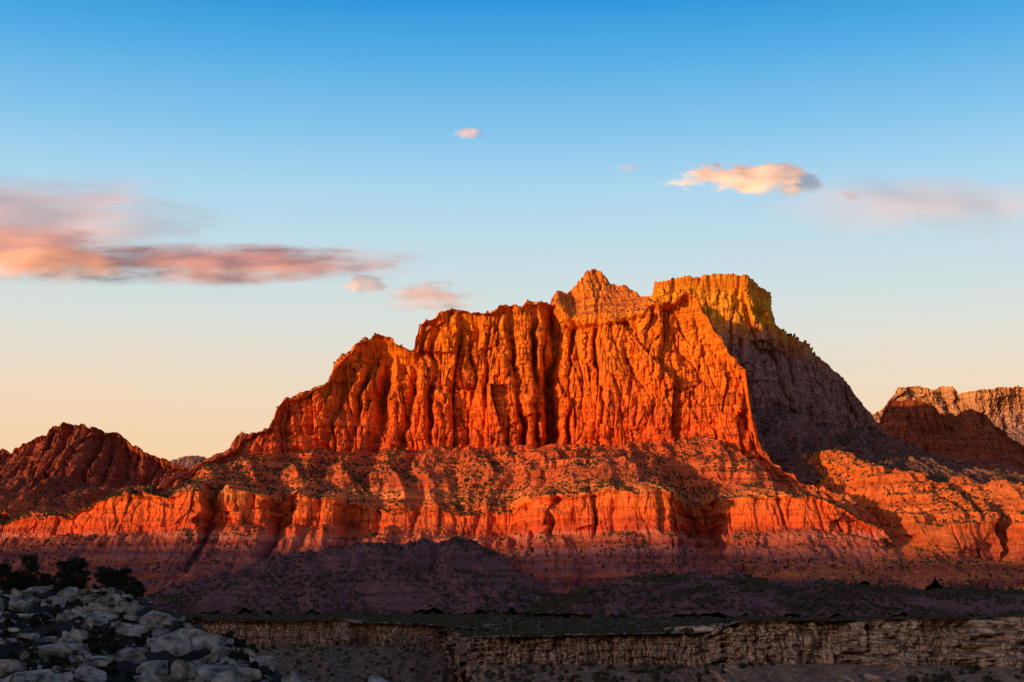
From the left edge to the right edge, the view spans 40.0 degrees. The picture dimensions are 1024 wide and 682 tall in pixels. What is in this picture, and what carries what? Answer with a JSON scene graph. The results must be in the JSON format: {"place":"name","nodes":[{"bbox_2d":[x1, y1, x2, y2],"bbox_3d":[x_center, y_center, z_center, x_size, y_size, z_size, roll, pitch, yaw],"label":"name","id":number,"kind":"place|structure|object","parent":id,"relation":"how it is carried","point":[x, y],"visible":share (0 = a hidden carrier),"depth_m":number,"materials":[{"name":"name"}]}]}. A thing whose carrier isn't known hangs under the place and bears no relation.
{"place":"outdoors","nodes":[
{"label":"outdoors","id":0,"kind":"place"},
{"bbox_2d":[0,227,107,273],"bbox_3d":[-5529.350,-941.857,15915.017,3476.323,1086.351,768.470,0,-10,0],"label":"cloud","id":1,"kind":"structure","parent":0,"point":[22,252],"depth_m":15646.45,"materials":[{"name":"pink"}]},
{"bbox_2d":[0,189,117,239],"bbox_3d":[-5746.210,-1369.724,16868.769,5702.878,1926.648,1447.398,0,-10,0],"label":"cloud","id":2,"kind":"structure","parent":0,"point":[30,214],"depth_m":16536.95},
{"bbox_2d":[0,422,189,518],"bbox_3d":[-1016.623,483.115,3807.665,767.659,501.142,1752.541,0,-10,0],"label":"sandstone hill","id":3,"kind":"structure","parent":0,"point":[76,457],"depth_m":3635.55,"materials":[{"name":"red stone"}]},
{"bbox_2d":[0,587,283,681],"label":"rocky knoll","id":4,"kind":"structure","parent":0,"point":[9,647],"depth_m":140.68,"materials":[{"name":"stone"}]},
{"bbox_2d":[0,659,31,678],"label":"boulder","id":5,"kind":"object","parent":4,"relation":"on","point":[8,667],"visible":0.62,"depth_m":115.63,"materials":[{"name":"grey stone"}]},
{"bbox_2d":[10,571,25,589],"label":"pinyon pine","id":6,"kind":"object","parent":4,"relation":"on","point":[17,581],"visible":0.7,"depth_m":187.25,"materials":[{"name":"green plant"}]},
{"bbox_2d":[9,597,34,612],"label":"boulder","id":7,"kind":"object","parent":4,"relation":"on","point":[18,604],"visible":0.96,"depth_m":160.64,"materials":[{"name":"grey stone"}]},
{"bbox_2d":[14,552,39,588],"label":"pinyon pine","id":8,"kind":"object","parent":4,"relation":"on","point":[29,580],"visible":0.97,"depth_m":188.89,"materials":[{"name":"green plant"}]},
{"bbox_2d":[28,613,49,627],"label":"juniper bush","id":9,"kind":"object","parent":4,"relation":"on","point":[34,620],"visible":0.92,"depth_m":144.68,"materials":[{"name":"green plant"}]},
{"bbox_2d":[62,554,92,589],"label":"pinyon pine","id":10,"kind":"object","parent":4,"relation":"on","point":[79,575],"visible":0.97,"depth_m":183.47,"materials":[{"name":"green plant"}]},
{"bbox_2d":[0,597,269,680],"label":"knoll scrub","id":11,"kind":"object","parent":4,"relation":"on","point":[33,654],"visible":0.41,"depth_m":136.54,"materials":[{"name":"green plant"}]},
{"bbox_2d":[136,660,168,673],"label":"boulder","id":12,"kind":"object","parent":4,"relation":"on","point":[145,665],"visible":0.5,"depth_m":122.09,"materials":[{"name":"grey stone"}]},
{"bbox_2d":[0,585,387,681],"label":"boulder field","id":13,"kind":"structure","parent":0,"point":[187,639],"depth_m":133.71,"materials":[{"name":"grey stone"}]},
{"bbox_2d":[0,561,16,588],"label":"pinyon pine","id":14,"kind":"object","parent":13,"relation":"on","point":[5,570],"visible":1,"depth_m":184.41,"materials":[{"name":"green plant"}]},
{"bbox_2d":[20,643,71,663],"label":"boulder","id":15,"kind":"object","parent":13,"relation":"on","point":[60,649],"visible":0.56,"depth_m":123.28,"materials":[{"name":"grey stone"}]},
{"bbox_2d":[35,573,56,587],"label":"pinyon pine","id":16,"kind":"object","parent":13,"relation":"on","point":[45,579],"visible":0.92,"depth_m":182.80,"materials":[{"name":"green plant"}]},
{"bbox_2d":[42,654,70,668],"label":"juniper bush","id":17,"kind":"object","parent":13,"relation":"on","point":[60,662],"visible":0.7,"depth_m":119.31,"materials":[{"name":"green plant"}]},
{"bbox_2d":[52,596,65,608],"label":"boulder","id":18,"kind":"object","parent":13,"relation":"on","point":[58,600],"visible":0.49,"depth_m":163.06,"materials":[{"name":"grey stone"}]},
{"bbox_2d":[48,559,77,589],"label":"pinyon pine","id":19,"kind":"object","parent":13,"relation":"on","point":[62,575],"visible":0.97,"depth_m":182.52,"materials":[{"name":"green plant"}]},
{"bbox_2d":[67,642,89,654],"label":"boulder","id":20,"kind":"object","parent":13,"relation":"on","point":[76,647],"visible":0.63,"depth_m":128.55,"materials":[{"name":"grey stone"}]},
{"bbox_2d":[73,663,106,681],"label":"boulder","id":21,"kind":"object","parent":13,"relation":"on","point":[85,673],"visible":0.93,"depth_m":116.41,"materials":[{"name":"grey stone"}]},
{"bbox_2d":[82,626,125,654],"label":"juniper bush","id":22,"kind":"object","parent":13,"relation":"on","point":[93,639],"visible":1,"depth_m":127.97,"materials":[{"name":"green plant"}]},
{"bbox_2d":[91,566,118,589],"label":"pinyon pine","id":23,"kind":"object","parent":13,"relation":"on","point":[104,575],"visible":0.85,"depth_m":177.48,"materials":[{"name":"green plant"}]},
{"bbox_2d":[111,566,137,593],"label":"pinyon pine","id":24,"kind":"object","parent":13,"relation":"on","point":[123,579],"visible":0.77,"depth_m":178.29,"materials":[{"name":"green plant"}]},
{"bbox_2d":[113,600,146,615],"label":"boulder","id":25,"kind":"object","parent":13,"relation":"on","point":[127,607],"visible":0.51,"depth_m":160.38,"materials":[{"name":"grey stone"}]},
{"bbox_2d":[125,580,146,597],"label":"pinyon pine","id":26,"kind":"object","parent":13,"relation":"on","point":[136,588],"visible":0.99,"depth_m":171.36,"materials":[{"name":"green plant"}]},
{"bbox_2d":[139,610,174,625],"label":"boulder","id":27,"kind":"object","parent":13,"relation":"on","point":[155,617],"visible":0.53,"depth_m":152.40,"materials":[{"name":"grey stone"}]},
{"bbox_2d":[228,650,249,660],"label":"juniper bush","id":28,"kind":"object","parent":13,"relation":"on","point":[234,655],"visible":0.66,"depth_m":131.24,"materials":[{"name":"green plant"}]},
{"bbox_2d":[42,245,388,283],"bbox_3d":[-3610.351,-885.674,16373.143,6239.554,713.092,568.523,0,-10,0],"label":"cloud","id":29,"kind":"structure","parent":0,"point":[249,263],"depth_m":16167.23,"materials":[{"name":"pink"}]},
{"bbox_2d":[191,619,511,681],"bbox_3d":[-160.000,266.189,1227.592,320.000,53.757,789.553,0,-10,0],"label":"canyon rim mesa","id":30,"kind":"structure","parent":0,"point":[355,638],"depth_m":1019.06,"materials":[{"name":"stone"}]},
{"bbox_2d":[144,536,572,614],"bbox_3d":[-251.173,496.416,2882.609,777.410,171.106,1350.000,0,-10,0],"label":"talus fan hill","id":31,"kind":"structure","parent":0,"point":[393,595],"depth_m":2360.82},
{"bbox_2d":[346,276,382,289],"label":"cloud","id":32,"kind":"structure","parent":0,"point":[368,282],"depth_m":16239.17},
{"bbox_2d":[401,286,457,307],"bbox_3d":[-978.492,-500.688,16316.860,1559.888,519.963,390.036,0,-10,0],"label":"cloud","id":33,"kind":"structure","parent":0,"point":[427,293],"depth_m":16176.44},
{"bbox_2d":[0,269,931,609],"bbox_3d":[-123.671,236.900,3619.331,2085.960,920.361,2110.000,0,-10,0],"label":"red sandstone mountain","id":34,"kind":"structure","parent":0,"point":[528,377],"depth_m":3260.05,"materials":[{"name":"stone"}]},
{"bbox_2d":[0,277,1023,618],"bbox_3d":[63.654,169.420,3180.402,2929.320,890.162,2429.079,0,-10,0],"label":"hillside shrubs","id":35,"kind":"object","parent":34,"relation":"on","point":[584,591],"visible":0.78,"depth_m":2725.20,"materials":[{"name":"green plant"}]},
{"bbox_2d":[460,128,477,136],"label":"cloud","id":36,"kind":"structure","parent":0,"point":[467,132],"depth_m":16600.55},
{"bbox_2d":[0,0,1023,460],"label":"sky","id":37,"kind":"structure","parent":0,"point":[316,126],"materials":[{"name":"blue"}]},
{"bbox_2d":[196,607,972,629],"bbox_3d":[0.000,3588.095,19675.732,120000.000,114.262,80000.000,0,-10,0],"label":"ground","id":38,"kind":"structure","parent":0,"point":[514,614],"depth_m":1965.92,"materials":[{"name":"brown soil"}]},
{"bbox_2d":[169,455,206,468],"bbox_3d":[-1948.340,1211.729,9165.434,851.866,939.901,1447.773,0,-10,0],"label":"distant pink mesa","id":39,"kind":"structure","parent":38,"relation":"on","point":[189,462],"depth_m":8984.97,"materials":[{"name":"pink stone"}]},
{"bbox_2d":[178,610,999,630],"bbox_3d":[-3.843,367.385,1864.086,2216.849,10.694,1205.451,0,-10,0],"label":"valley scrub","id":40,"kind":"object","parent":38,"relation":"on","point":[547,620],"visible":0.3,"depth_m":1850.80,"materials":[{"name":"green plant"}]},
{"bbox_2d":[434,616,1023,681],"bbox_3d":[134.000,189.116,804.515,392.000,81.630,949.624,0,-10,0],"label":"tan rimrock mesa","id":41,"kind":"structure","parent":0,"point":[875,650],"depth_m":609.77,"materials":[{"name":"brown stone"}]},
{"bbox_2d":[186,610,1023,681],"bbox_3d":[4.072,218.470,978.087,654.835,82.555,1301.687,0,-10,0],"label":"mesa shrubs","id":42,"kind":"object","parent":41,"relation":"on","point":[561,632],"visible":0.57,"depth_m":710.11,"materials":[{"name":"green plant"}]},
{"bbox_2d":[674,163,803,193],"bbox_3d":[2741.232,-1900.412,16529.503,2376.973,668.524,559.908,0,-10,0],"label":"cloud","id":43,"kind":"structure","parent":0,"point":[758,179],"depth_m":16349.14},
{"bbox_2d":[522,572,1023,618],"bbox_3d":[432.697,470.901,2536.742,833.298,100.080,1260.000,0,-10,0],"label":"scrub covered hill","id":44,"kind":"structure","parent":0,"point":[761,603],"depth_m":1996.93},
{"bbox_2d":[794,174,819,187],"bbox_3d":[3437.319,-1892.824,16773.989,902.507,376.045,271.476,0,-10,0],"label":"cloud","id":45,"kind":"structure","parent":0,"point":[806,180],"depth_m":16656.27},
{"bbox_2d":[643,273,1023,483],"bbox_3d":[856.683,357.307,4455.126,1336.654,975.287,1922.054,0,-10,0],"label":"pale sandstone peak","id":46,"kind":"structure","parent":0,"point":[787,374],"depth_m":4113.27,"materials":[{"name":"brown stone"}]},
{"bbox_2d":[768,291,815,354],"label":"ridge top trees","id":47,"kind":"object","parent":46,"relation":"on","point":[794,335],"visible":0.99,"depth_m":4347.77,"materials":[{"name":"green plant"}]},
{"bbox_2d":[742,450,1023,589],"bbox_3d":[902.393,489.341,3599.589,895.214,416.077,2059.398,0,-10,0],"label":"sandstone spur","id":48,"kind":"structure","parent":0,"point":[991,539],"depth_m":2960.61,"materials":[{"name":"orange stone"}]},
{"bbox_2d":[872,385,1023,444],"bbox_3d":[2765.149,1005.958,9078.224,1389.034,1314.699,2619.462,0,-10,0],"label":"white mesa","id":49,"kind":"structure","parent":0,"point":[1002,408],"depth_m":8453.25,"materials":[{"name":"stone"}]},
{"bbox_2d":[879,399,1023,474],"bbox_3d":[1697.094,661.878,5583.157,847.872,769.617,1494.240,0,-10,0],"label":"red mesa","id":50,"kind":"structure","parent":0,"point":[972,436],"depth_m":5248.08,"materials":[{"name":"stone"}]}
]}

